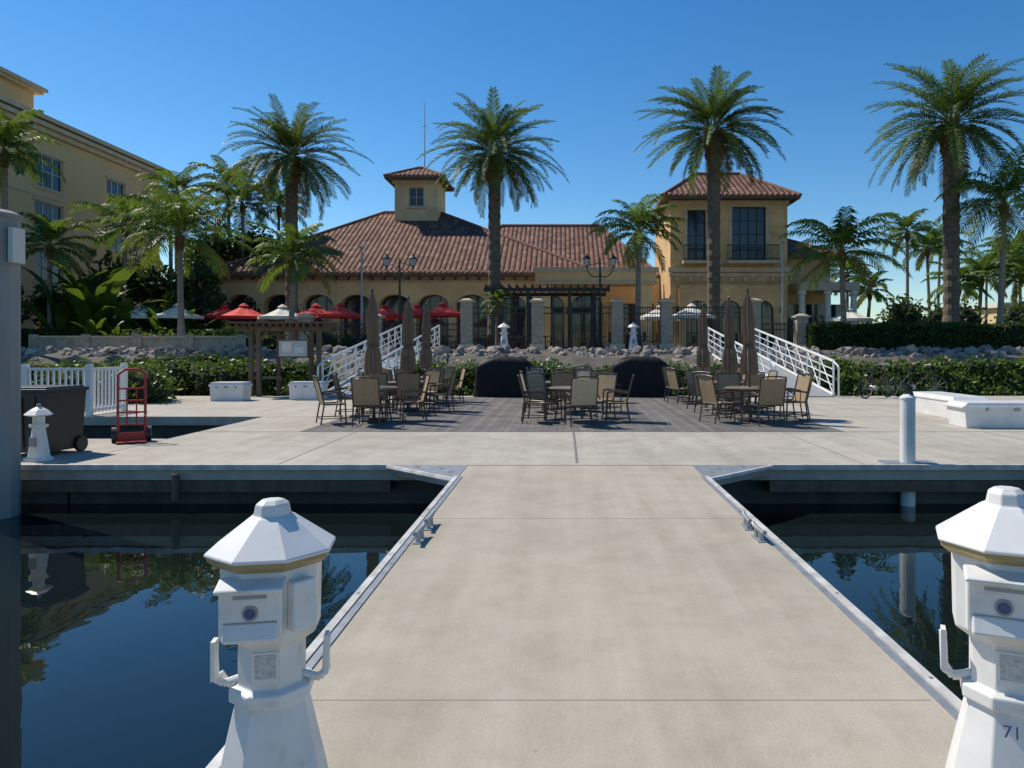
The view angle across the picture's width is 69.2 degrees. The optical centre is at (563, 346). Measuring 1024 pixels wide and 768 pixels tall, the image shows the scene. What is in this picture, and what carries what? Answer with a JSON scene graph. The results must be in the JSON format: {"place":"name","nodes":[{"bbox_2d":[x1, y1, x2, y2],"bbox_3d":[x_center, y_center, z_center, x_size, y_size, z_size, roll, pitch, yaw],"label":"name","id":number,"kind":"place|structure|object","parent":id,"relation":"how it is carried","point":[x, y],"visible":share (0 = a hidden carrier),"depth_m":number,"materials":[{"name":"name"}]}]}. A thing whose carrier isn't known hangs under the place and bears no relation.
{"place":"outdoors","nodes":[
{"label":"outdoors","id":0,"kind":"place"},
{"bbox_2d":[458,298,474,348],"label":"stone pillar","id":1,"kind":"structure","parent":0,"point":[466,322],"depth_m":35.92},
{"bbox_2d":[0,503,977,767],"bbox_3d":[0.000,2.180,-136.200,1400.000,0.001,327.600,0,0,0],"label":"water","id":2,"kind":"structure","parent":0,"point":[108,621],"depth_m":6.38,"materials":[{"name":"blue liquid"}]},
{"bbox_2d":[0,209,24,518],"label":"concrete pile","id":3,"kind":"object","parent":2,"relation":"in","point":[12,246],"visible":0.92,"depth_m":9.44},
{"bbox_2d":[23,356,343,395],"bbox_3d":[-13.758,1.359,26.035,12.105,2.138,2.662,0,0,0],"label":"mangrove hedge","id":4,"kind":"object","parent":2,"relation":"in","point":[291,371],"visible":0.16,"depth_m":25.93,"materials":[{"name":"green plant"}]},
{"bbox_2d":[21,396,1023,767],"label":"floating dock","id":5,"kind":"object","parent":2,"relation":"on","point":[611,592],"visible":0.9,"depth_m":5.29,"materials":[{"name":"concrete"}]},
{"bbox_2d":[23,404,53,461],"bbox_3d":[-7.420,1.200,10.450,0.339,0.799,0.339,0,0,0],"label":"dock light pedestal","id":6,"kind":"object","parent":5,"relation":"on","point":[38,450],"visible":1,"depth_m":10.37,"materials":[{"name":"plastic"}]},
{"bbox_2d":[21,385,88,452],"bbox_3d":[-7.820,1.092,11.102,0.860,1.014,0.885,0,0,6],"label":"wheeled trash bin","id":7,"kind":"object","parent":5,"relation":"on","point":[65,404],"visible":0.63,"depth_m":10.95,"materials":[{"name":"plastic"}]},
{"bbox_2d":[21,363,127,415],"bbox_3d":[-11.850,1.000,17.980,1.620,1.200,1.480,0,0,0],"label":"white picket railing","id":8,"kind":"object","parent":5,"relation":"on","point":[89,375],"visible":0.66,"depth_m":17.35,"materials":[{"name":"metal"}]},
{"bbox_2d":[51,356,183,404],"bbox_3d":[-12.702,1.173,21.133,2.993,1.891,4.019,0,0,0],"label":"shrub bed","id":9,"kind":"object","parent":5,"relation":"on","point":[159,385],"visible":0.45,"depth_m":21.06,"materials":[{"name":"green plant"}]},
{"bbox_2d":[111,368,151,443],"bbox_3d":[-7.242,0.978,12.386,0.590,1.239,0.488,0,0,-29],"label":"hand truck","id":10,"kind":"object","parent":5,"relation":"on","point":[129,437],"visible":1,"depth_m":12.44,"materials":[{"name":"red paint"}]},
{"bbox_2d":[208,381,252,400],"bbox_3d":[-10.000,1.324,22.192,1.045,0.553,0.687,0,0,0],"label":"dock box","id":11,"kind":"object","parent":5,"relation":"on","point":[230,391],"visible":1,"depth_m":21.90,"materials":[{"name":"grey plastic"}]},
{"bbox_2d":[204,497,335,767],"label":"power pedestal","id":12,"kind":"object","parent":5,"relation":"on","point":[268,556],"visible":1,"depth_m":2.39,"materials":[{"name":"plastic"}]},
{"bbox_2d":[230,322,341,395],"bbox_3d":[-9.050,0.398,24.200,3.100,2.405,1.500,0,0,0],"label":"notice board arbor","id":13,"kind":"object","parent":5,"relation":"on","point":[294,348],"visible":0.96,"depth_m":23.93,"materials":[{"name":"brown wood"}]},
{"bbox_2d":[288,381,328,399],"bbox_3d":[-7.800,1.324,22.593,1.045,0.553,0.687,0,0,0],"label":"dock box","id":14,"kind":"object","parent":5,"relation":"on","point":[302,390],"visible":0.91,"depth_m":22.30,"materials":[{"name":"grey plastic"}]},
{"bbox_2d":[312,375,346,424],"bbox_3d":[-4.903,1.087,15.437,0.621,1.018,0.579,0,0,-28],"label":"patio chair","id":15,"kind":"object","parent":5,"relation":"on","point":[319,391],"visible":1,"depth_m":15.32,"materials":[{"name":"metal"}]},
{"bbox_2d":[350,376,385,426],"bbox_3d":[-3.969,1.087,15.021,0.579,1.018,0.621,0,0,0],"label":"patio chair","id":16,"kind":"object","parent":5,"relation":"on","point":[365,392],"visible":1,"depth_m":14.82,"materials":[{"name":"fabric"}]},
{"bbox_2d":[361,288,386,421],"bbox_3d":[-4.108,0.159,15.912,0.549,2.870,0.549,-1,-1,27],"label":"closed patio umbrella","id":17,"kind":"object","parent":5,"relation":"on","point":[373,363],"visible":0.91,"depth_m":15.83,"materials":[{"name":"beige fabric"}]},
{"bbox_2d":[317,325,439,396],"bbox_3d":[-6.800,0.263,29.078,1.896,2.653,11.914,0,0,0],"label":"gangway","id":18,"kind":"object","parent":5,"relation":"on","point":[388,361],"visible":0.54,"depth_m":26.89,"materials":[{"name":"white metal"}]},
{"bbox_2d":[394,372,420,414],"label":"patio chair","id":19,"kind":"object","parent":5,"relation":"on","point":[407,381],"visible":0.87,"depth_m":17.45,"materials":[{"name":"fabric"}]},
{"bbox_2d":[397,296,418,411],"bbox_3d":[-3.894,0.159,18.479,0.549,2.870,0.549,1,1,32],"label":"closed patio umbrella","id":20,"kind":"object","parent":5,"relation":"on","point":[408,361],"visible":0.84,"depth_m":18.39,"materials":[{"name":"beige fabric"}]},
{"bbox_2d":[399,373,430,421],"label":"patio chair","id":21,"kind":"object","parent":5,"relation":"on","point":[423,391],"visible":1,"depth_m":16.05,"materials":[{"name":"fabric"}]},
{"bbox_2d":[419,303,433,402],"bbox_3d":[-3.991,0.159,21.398,0.549,2.870,0.549,1,0,43],"label":"closed patio umbrella","id":22,"kind":"object","parent":5,"relation":"on","point":[425,360],"visible":0.81,"depth_m":21.31,"materials":[{"name":"beige fabric"}]},
{"bbox_2d":[473,356,533,396],"bbox_3d":[-1.896,0.960,23.897,2.052,1.320,0.734,0,0,0],"label":"covered grill","id":23,"kind":"object","parent":5,"relation":"on","point":[496,376],"visible":0.83,"depth_m":23.56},
{"bbox_2d":[526,373,561,418],"bbox_3d":[-0.452,1.087,16.463,0.621,1.018,0.579,0,0,44],"label":"patio chair","id":24,"kind":"object","parent":5,"relation":"on","point":[536,382],"visible":0.79,"depth_m":16.56,"materials":[{"name":"fabric"}]},
{"bbox_2d":[550,372,575,414],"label":"patio chair","id":25,"kind":"object","parent":5,"relation":"on","point":[560,379],"visible":0.55,"depth_m":17.42,"materials":[{"name":"fabric"}]},
{"bbox_2d":[565,376,598,426],"bbox_3d":[0.361,1.087,14.989,0.578,1.018,0.621,0,0,-12],"label":"patio chair","id":26,"kind":"object","parent":5,"relation":"on","point":[583,393],"visible":1,"depth_m":14.79,"materials":[{"name":"fabric"}]},
{"bbox_2d":[582,372,617,419],"bbox_3d":[0.807,1.087,16.626,0.579,1.018,0.621,0,0,37],"label":"patio chair","id":27,"kind":"object","parent":5,"relation":"on","point":[606,383],"visible":0.69,"depth_m":16.75,"materials":[{"name":"fabric"}]},
{"bbox_2d":[611,356,671,396],"bbox_3d":[2.454,0.960,23.897,2.052,1.320,0.734,0,0,0],"label":"covered grill","id":28,"kind":"object","parent":5,"relation":"on","point":[648,378],"visible":0.76,"depth_m":23.56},
{"bbox_2d":[694,303,709,402],"bbox_3d":[4.034,0.159,21.413,0.549,2.870,0.549,0,-1,-43],"label":"closed patio umbrella","id":29,"kind":"object","parent":5,"relation":"on","point":[703,357],"visible":0.77,"depth_m":21.34,"materials":[{"name":"beige fabric"}]},
{"bbox_2d":[696,374,735,423],"bbox_3d":[3.208,1.087,15.653,0.621,1.018,0.578,0,0,-25],"label":"patio chair","id":30,"kind":"object","parent":5,"relation":"on","point":[708,391],"visible":1,"depth_m":15.54,"materials":[{"name":"fabric"}]},
{"bbox_2d":[719,296,739,410],"bbox_3d":[4.142,0.159,18.480,0.549,2.870,0.549,-1,1,7],"label":"closed patio umbrella","id":31,"kind":"object","parent":5,"relation":"on","point":[729,360],"visible":0.81,"depth_m":18.39,"materials":[{"name":"beige fabric"}]},
{"bbox_2d":[716,372,748,418],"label":"patio chair","id":32,"kind":"object","parent":5,"relation":"on","point":[723,381],"visible":0.73,"depth_m":16.93,"materials":[{"name":"fabric"}]},
{"bbox_2d":[737,288,763,422],"bbox_3d":[3.975,0.160,15.889,0.549,2.870,0.549,-1,1,32],"label":"closed patio umbrella","id":33,"kind":"object","parent":5,"relation":"on","point":[749,366],"visible":0.88,"depth_m":15.80,"materials":[{"name":"beige fabric"}]},
{"bbox_2d":[749,376,786,425],"bbox_3d":[4.160,1.087,15.100,0.579,1.018,0.621,0,0,-9],"label":"patio chair","id":34,"kind":"object","parent":5,"relation":"on","point":[772,392],"visible":1,"depth_m":14.90,"materials":[{"name":"fabric"}]},
{"bbox_2d":[708,327,839,396],"bbox_3d":[7.600,0.263,29.078,2.096,2.653,11.914,0,0,0],"label":"gangway","id":35,"kind":"object","parent":5,"relation":"on","point":[766,365],"visible":0.6,"depth_m":27.11,"materials":[{"name":"white metal"}]},
{"bbox_2d":[775,373,811,421],"bbox_3d":[4.966,1.087,16.060,0.621,1.018,0.579,0,0,-12],"label":"patio chair","id":36,"kind":"object","parent":5,"relation":"on","point":[802,384],"visible":0.77,"depth_m":16.01,"materials":[{"name":"fabric"}]},
{"bbox_2d":[913,391,988,417],"bbox_3d":[8.950,1.349,17.293,0.825,0.502,2.255,0,0,0],"label":"dock box","id":37,"kind":"object","parent":5,"relation":"on","point":[929,402],"visible":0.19,"depth_m":17.09,"materials":[{"name":"grey plastic"}]},
{"bbox_2d":[936,486,1023,767],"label":"power pedestal","id":38,"kind":"object","parent":5,"relation":"on","point":[982,542],"visible":1,"depth_m":2.32,"materials":[{"name":"plastic"}]},
{"bbox_2d":[943,400,1023,427],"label":"dock box","id":39,"kind":"object","parent":5,"relation":"on","point":[986,413],"visible":1,"depth_m":14.55,"materials":[{"name":"grey plastic"}]},
{"bbox_2d":[391,357,739,395],"bbox_3d":[0.411,1.465,26.277,13.226,2.231,2.497,0,0,0],"label":"mangrove hedge","id":40,"kind":"object","parent":2,"relation":"in","point":[469,381],"visible":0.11,"depth_m":26.28,"materials":[{"name":"green plant"}]},
{"bbox_2d":[877,382,937,506],"bbox_3d":[4.740,1.688,10.200,0.700,2.425,0.340,0,0,0],"label":"mooring post","id":41,"kind":"object","parent":2,"relation":"in","point":[908,428],"visible":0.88,"depth_m":10.12,"materials":[{"name":"plastic"}]},
{"bbox_2d":[805,354,1023,395],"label":"mangrove hedge","id":42,"kind":"object","parent":2,"relation":"in","point":[1000,376],"visible":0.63,"depth_m":25.93,"materials":[{"name":"green plant"}]},
{"bbox_2d":[0,0,1023,322],"label":"sky","id":43,"kind":"structure","parent":0,"point":[156,81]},
{"bbox_2d":[21,350,1023,381],"bbox_3d":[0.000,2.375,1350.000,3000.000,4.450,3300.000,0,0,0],"label":"ground","id":44,"kind":"structure","parent":0,"point":[574,359],"depth_m":32.01,"materials":[{"name":"grey stone"}]},
{"bbox_2d":[0,108,65,209],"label":"coconut palm","id":45,"kind":"object","parent":44,"relation":"on","point":[8,138],"visible":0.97,"depth_m":34.40,"materials":[{"name":"green plant"}]},
{"bbox_2d":[17,212,106,330],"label":"coconut palm","id":46,"kind":"object","parent":44,"relation":"on","point":[48,231],"visible":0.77,"depth_m":40.88,"materials":[{"name":"green plant"}]},
{"bbox_2d":[21,267,107,331],"bbox_3d":[-27.034,-2.083,40.095,4.792,4.465,6.237,0,0,-22],"label":"banana plant","id":47,"kind":"object","parent":44,"relation":"on","point":[60,316],"visible":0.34,"depth_m":39.13,"materials":[{"name":"green plant"}]},
{"bbox_2d":[0,66,165,329],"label":"apartment building","id":48,"kind":"structure","parent":44,"relation":"on","point":[93,169],"depth_m":51.72,"materials":[{"name":"beige paint"}]},
{"bbox_2d":[35,153,123,328],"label":"windows","id":49,"kind":"structure","parent":48,"relation":"in","point":[53,212],"depth_m":50.79,"materials":[{"name":"blue glass"}]},
{"bbox_2d":[28,334,247,349],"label":"stone wall","id":50,"kind":"structure","parent":44,"relation":"on","point":[86,341],"depth_m":34.90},
{"bbox_2d":[21,325,264,347],"bbox_3d":[-23.001,-0.445,39.019,14.216,1.404,1.333,0,0,0],"label":"clipped hedge","id":51,"kind":"object","parent":44,"relation":"on","point":[51,331],"visible":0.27,"depth_m":38.67,"materials":[{"name":"green plant"}]},
{"bbox_2d":[21,221,283,331],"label":"tropical thicket","id":52,"kind":"object","parent":44,"relation":"on","point":[201,289],"visible":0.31,"depth_m":44.92,"materials":[{"name":"green plant"}]},
{"bbox_2d":[136,162,221,280],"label":"coconut palm","id":53,"kind":"object","parent":44,"relation":"on","point":[176,182],"visible":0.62,"depth_m":49.73,"materials":[{"name":"green plant"}]},
{"bbox_2d":[132,349,247,363],"bbox_3d":[-15.477,0.681,31.066,5.370,1.176,1.842,0,0,6],"label":"shrub bed","id":54,"kind":"object","parent":44,"relation":"on","point":[214,358],"visible":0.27,"depth_m":30.65,"materials":[{"name":"green plant"}]},
{"bbox_2d":[124,357,273,395],"bbox_3d":[-12.614,1.116,25.173,5.702,1.592,1.526,0,0,0],"label":"shrub bed","id":55,"kind":"object","parent":44,"relation":"on","point":[202,378],"visible":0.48,"depth_m":24.87,"materials":[{"name":"green plant"}]},
{"bbox_2d":[188,154,263,237],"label":"coconut palm","id":56,"kind":"object","parent":44,"relation":"on","point":[220,167],"visible":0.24,"depth_m":53.61,"materials":[{"name":"green plant"}]},
{"bbox_2d":[198,169,283,255],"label":"coconut palm","id":57,"kind":"object","parent":44,"relation":"on","point":[242,206],"visible":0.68,"depth_m":51.77,"materials":[{"name":"green plant"}]},
{"bbox_2d":[246,178,309,240],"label":"coconut palm","id":58,"kind":"object","parent":44,"relation":"on","point":[278,209],"visible":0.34,"depth_m":54.90,"materials":[{"name":"green plant"}]},
{"bbox_2d":[214,277,658,348],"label":"walls","id":59,"kind":"structure","parent":44,"relation":"on","point":[452,291],"depth_m":50.00,"materials":[{"name":"beige paint"}]},
{"bbox_2d":[212,211,589,276],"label":"roof","id":60,"kind":"structure","parent":59,"relation":"on","point":[446,245],"depth_m":52.44,"materials":[{"name":"tile"}]},
{"bbox_2d":[392,179,444,220],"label":"cupola","id":61,"kind":"object","parent":60,"relation":"on","point":[416,199],"visible":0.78,"depth_m":58.30,"materials":[{"name":"beige paint"}]},
{"bbox_2d":[383,166,454,191],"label":"cupola roof","id":62,"kind":"structure","parent":61,"relation":"on","point":[420,172],"depth_m":58.27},
{"bbox_2d":[500,224,659,278],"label":"side roof","id":63,"kind":"structure","parent":60,"relation":"attached to","point":[575,242],"depth_m":58.88,"materials":[{"name":"tile"}]},
{"bbox_2d":[533,267,658,348],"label":"entrance portico","id":64,"kind":"structure","parent":59,"relation":"attached to","point":[582,277],"depth_m":46.40,"materials":[{"name":"beige paint"}]},
{"bbox_2d":[230,295,653,348],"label":"windows","id":65,"kind":"structure","parent":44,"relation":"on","point":[352,303],"depth_m":50.80,"materials":[{"name":"black glass"}]},
{"bbox_2d":[21,343,1023,394],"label":"riprap rocks","id":66,"kind":"object","parent":44,"relation":"on","point":[679,351],"visible":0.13,"depth_m":33.08,"materials":[{"name":"stone"}]},
{"bbox_2d":[845,271,894,323],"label":"coconut palm","id":67,"kind":"object","parent":44,"relation":"on","point":[878,296],"visible":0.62,"depth_m":51.76,"materials":[{"name":"green plant"}]},
{"bbox_2d":[874,208,940,302],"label":"coconut palm","id":68,"kind":"object","parent":44,"relation":"on","point":[905,222],"visible":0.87,"depth_m":55.90,"materials":[{"name":"green plant"}]},
{"bbox_2d":[806,320,1023,349],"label":"clipped hedge","id":69,"kind":"object","parent":44,"relation":"on","point":[867,335],"visible":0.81,"depth_m":35.24,"materials":[{"name":"green plant"}]},
{"bbox_2d":[898,224,961,315],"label":"coconut palm","id":70,"kind":"object","parent":44,"relation":"on","point":[926,249],"visible":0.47,"depth_m":57.92,"materials":[{"name":"green plant"}]},
{"bbox_2d":[864,53,1023,326],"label":"date palm","id":71,"kind":"object","parent":44,"relation":"on","point":[950,134],"visible":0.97,"depth_m":37.61,"materials":[{"name":"green plant"}]},
{"bbox_2d":[875,293,1023,326],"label":"shrub bed","id":72,"kind":"object","parent":44,"relation":"on","point":[903,311],"visible":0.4,"depth_m":39.77,"materials":[{"name":"green plant"}]},
{"bbox_2d":[920,261,996,304],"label":"coconut palm","id":73,"kind":"object","parent":44,"relation":"on","point":[968,287],"visible":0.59,"depth_m":44.68,"materials":[{"name":"green plant"}]},
{"bbox_2d":[929,144,1023,322],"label":"coconut palm","id":74,"kind":"object","parent":44,"relation":"on","point":[1004,212],"visible":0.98,"depth_m":36.57,"materials":[{"name":"green plant"}]},
{"bbox_2d":[960,253,1022,317],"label":"coconut palm","id":75,"kind":"object","parent":44,"relation":"on","point":[986,261],"visible":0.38,"depth_m":46.59,"materials":[{"name":"green plant"}]},
{"bbox_2d":[972,235,1023,305],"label":"coconut palm","id":76,"kind":"object","parent":44,"relation":"on","point":[1016,247],"visible":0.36,"depth_m":49.82,"materials":[{"name":"green plant"}]},
{"bbox_2d":[993,251,1023,304],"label":"coconut palm","id":77,"kind":"object","parent":44,"relation":"on","point":[1020,259],"visible":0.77,"depth_m":46.34,"materials":[{"name":"green plant"}]},
{"bbox_2d":[530,298,544,349],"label":"stone pillar","id":78,"kind":"structure","parent":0,"point":[537,322],"depth_m":35.92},
{"bbox_2d":[609,298,624,349],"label":"stone pillar","id":79,"kind":"structure","parent":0,"point":[617,322],"depth_m":35.92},
{"bbox_2d":[658,298,674,348],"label":"stone pillar","id":80,"kind":"structure","parent":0,"point":[666,322],"depth_m":35.92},
{"label":"patio pavement","id":81,"kind":"structure","parent":0,"visible":0},
{"bbox_2d":[46,260,139,328],"bbox_3d":[-25.092,-2.151,39.502,4.271,4.602,6.188,0,0,-32],"label":"banana plant","id":82,"kind":"object","parent":81,"relation":"on","point":[80,295],"visible":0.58,"depth_m":38.69,"materials":[{"name":"green plant"}]},
{"bbox_2d":[71,296,150,328],"bbox_3d":[-24.518,-1.244,39.497,3.660,2.789,4.328,0,0,0],"label":"banana plant","id":83,"kind":"object","parent":81,"relation":"on","point":[114,322],"visible":0.32,"depth_m":38.90,"materials":[{"name":"green plant"}]},
{"bbox_2d":[80,299,143,331],"bbox_3d":[-23.434,-1.172,39.390,2.791,2.644,4.108,0,0,0],"label":"banana plant","id":84,"kind":"object","parent":81,"relation":"on","point":[126,310],"visible":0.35,"depth_m":38.67,"materials":[{"name":"green plant"}]},
{"bbox_2d":[62,193,166,301],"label":"coconut palm","id":85,"kind":"object","parent":81,"relation":"on","point":[123,208],"visible":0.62,"depth_m":42.51,"materials":[{"name":"green plant"}]},
{"bbox_2d":[130,186,215,281],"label":"coconut palm","id":86,"kind":"object","parent":81,"relation":"on","point":[184,197],"visible":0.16,"depth_m":46.90,"materials":[{"name":"green plant"}]},
{"bbox_2d":[94,184,261,335],"bbox_3d":[-18.760,-3.649,35.970,6.314,7.639,6.392,0,0,19],"label":"coconut palm","id":87,"kind":"object","parent":81,"relation":"on","point":[180,216],"visible":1,"depth_m":35.63,"materials":[{"name":"green plant"}]},
{"bbox_2d":[103,326,285,349],"bbox_3d":[-18.015,-0.300,36.185,9.241,1.440,1.444,0,0,0],"label":"shrub bed","id":88,"kind":"object","parent":81,"relation":"on","point":[269,341],"visible":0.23,"depth_m":36.02,"materials":[{"name":"green plant"}]},
{"bbox_2d":[215,303,262,321],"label":"open patio umbrella","id":89,"kind":"object","parent":81,"relation":"on","point":[243,312],"visible":0.82,"depth_m":40.87,"materials":[{"name":"red fabric"}]},
{"bbox_2d":[214,93,373,338],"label":"date palm","id":90,"kind":"object","parent":81,"relation":"on","point":[292,167],"visible":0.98,"depth_m":43.33,"materials":[{"name":"green plant"}]},
{"bbox_2d":[245,221,343,338],"bbox_3d":[-13.851,-3.118,38.038,4.748,6.569,5.103,0,0,24],"label":"coconut palm","id":91,"kind":"object","parent":81,"relation":"on","point":[292,248],"visible":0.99,"depth_m":37.79,"materials":[{"name":"green plant"}]},
{"bbox_2d":[316,303,364,345],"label":"open patio umbrella","id":92,"kind":"object","parent":81,"relation":"on","point":[340,311],"visible":0.93,"depth_m":40.50,"materials":[{"name":"red fabric"}]},
{"bbox_2d":[382,254,416,348],"bbox_3d":[-8.200,-2.255,36.900,1.698,4.810,0.440,0,0,0],"label":"twin lantern lamp post","id":93,"kind":"object","parent":81,"relation":"on","point":[386,258],"visible":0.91,"depth_m":36.85,"materials":[{"name":"black metal"}]},
{"bbox_2d":[416,86,569,346],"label":"date palm","id":94,"kind":"object","parent":81,"relation":"on","point":[491,163],"visible":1,"depth_m":41.41,"materials":[{"name":"green plant"}]},
{"bbox_2d":[480,289,516,345],"bbox_3d":[-3.416,-1.455,38.478,1.961,3.210,2.112,0,0,0],"label":"palm","id":95,"kind":"object","parent":81,"relation":"on","point":[498,295],"visible":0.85,"depth_m":38.42,"materials":[{"name":"green plant"}]},
{"bbox_2d":[270,332,741,349],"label":"restaurant patio furniture","id":96,"kind":"object","parent":81,"relation":"on","point":[626,341],"visible":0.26,"depth_m":41.62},
{"bbox_2d":[484,284,609,348],"bbox_3d":[-0.900,-1.550,40.500,6.600,3.400,4.600,0,0,0],"label":"iron pergola","id":97,"kind":"object","parent":81,"relation":"on","point":[529,295],"visible":0.83,"depth_m":38.92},
{"bbox_2d":[314,306,794,348],"bbox_3d":[-0.500,-0.950,36.200,23.600,2.100,0.060,0,0,0],"label":"iron fence","id":98,"kind":"object","parent":81,"relation":"on","point":[570,313],"visible":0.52,"depth_m":36.19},
{"bbox_2d":[583,254,616,346],"bbox_3d":[1.800,-2.255,36.900,1.698,4.810,0.440,0,0,0],"label":"twin lantern lamp post","id":99,"kind":"object","parent":81,"relation":"on","point":[612,258],"visible":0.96,"depth_m":36.84,"materials":[{"name":"black metal"}]},
{"bbox_2d":[587,193,687,345],"bbox_3d":[3.897,-3.912,38.654,4.757,8.136,5.190,0,0,-20],"label":"coconut palm","id":100,"kind":"object","parent":81,"relation":"on","point":[642,219],"visible":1,"depth_m":38.32,"materials":[{"name":"green plant"}]},
{"bbox_2d":[632,65,792,348],"bbox_3d":[8.215,-7.213,40.182,8.169,14.727,7.970,0,0,23],"label":"date palm","id":101,"kind":"object","parent":81,"relation":"on","point":[716,144],"visible":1,"depth_m":39.56,"materials":[{"name":"green plant"}]},
{"bbox_2d":[655,199,790,346],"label":"tower walls","id":102,"kind":"structure","parent":81,"relation":"on","point":[682,283],"depth_m":47.94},
{"bbox_2d":[651,172,801,216],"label":"tower roof","id":103,"kind":"structure","parent":102,"relation":"on","point":[740,185],"depth_m":48.13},
{"bbox_2d":[687,207,772,346],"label":"tower windows","id":104,"kind":"structure","parent":102,"relation":"in","point":[748,225],"depth_m":48.20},
{"bbox_2d":[683,244,778,259],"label":"balcony railing","id":105,"kind":"object","parent":102,"relation":"on","point":[734,245],"visible":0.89,"depth_m":47.03,"materials":[{"name":"black metal"}]},
{"bbox_2d":[791,314,810,347],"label":"stone pillar","id":106,"kind":"structure","parent":81,"relation":"on","point":[801,321],"depth_m":35.92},
{"bbox_2d":[787,258,859,346],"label":"side wing","id":107,"kind":"structure","parent":81,"relation":"on","point":[817,305],"depth_m":50.38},
{"bbox_2d":[775,206,911,323],"bbox_3d":[14.225,-3.335,37.652,6.158,6.993,5.830,0,0,0],"label":"coconut palm","id":108,"kind":"object","parent":81,"relation":"on","point":[839,235],"visible":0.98,"depth_m":37.05,"materials":[{"name":"green plant"}]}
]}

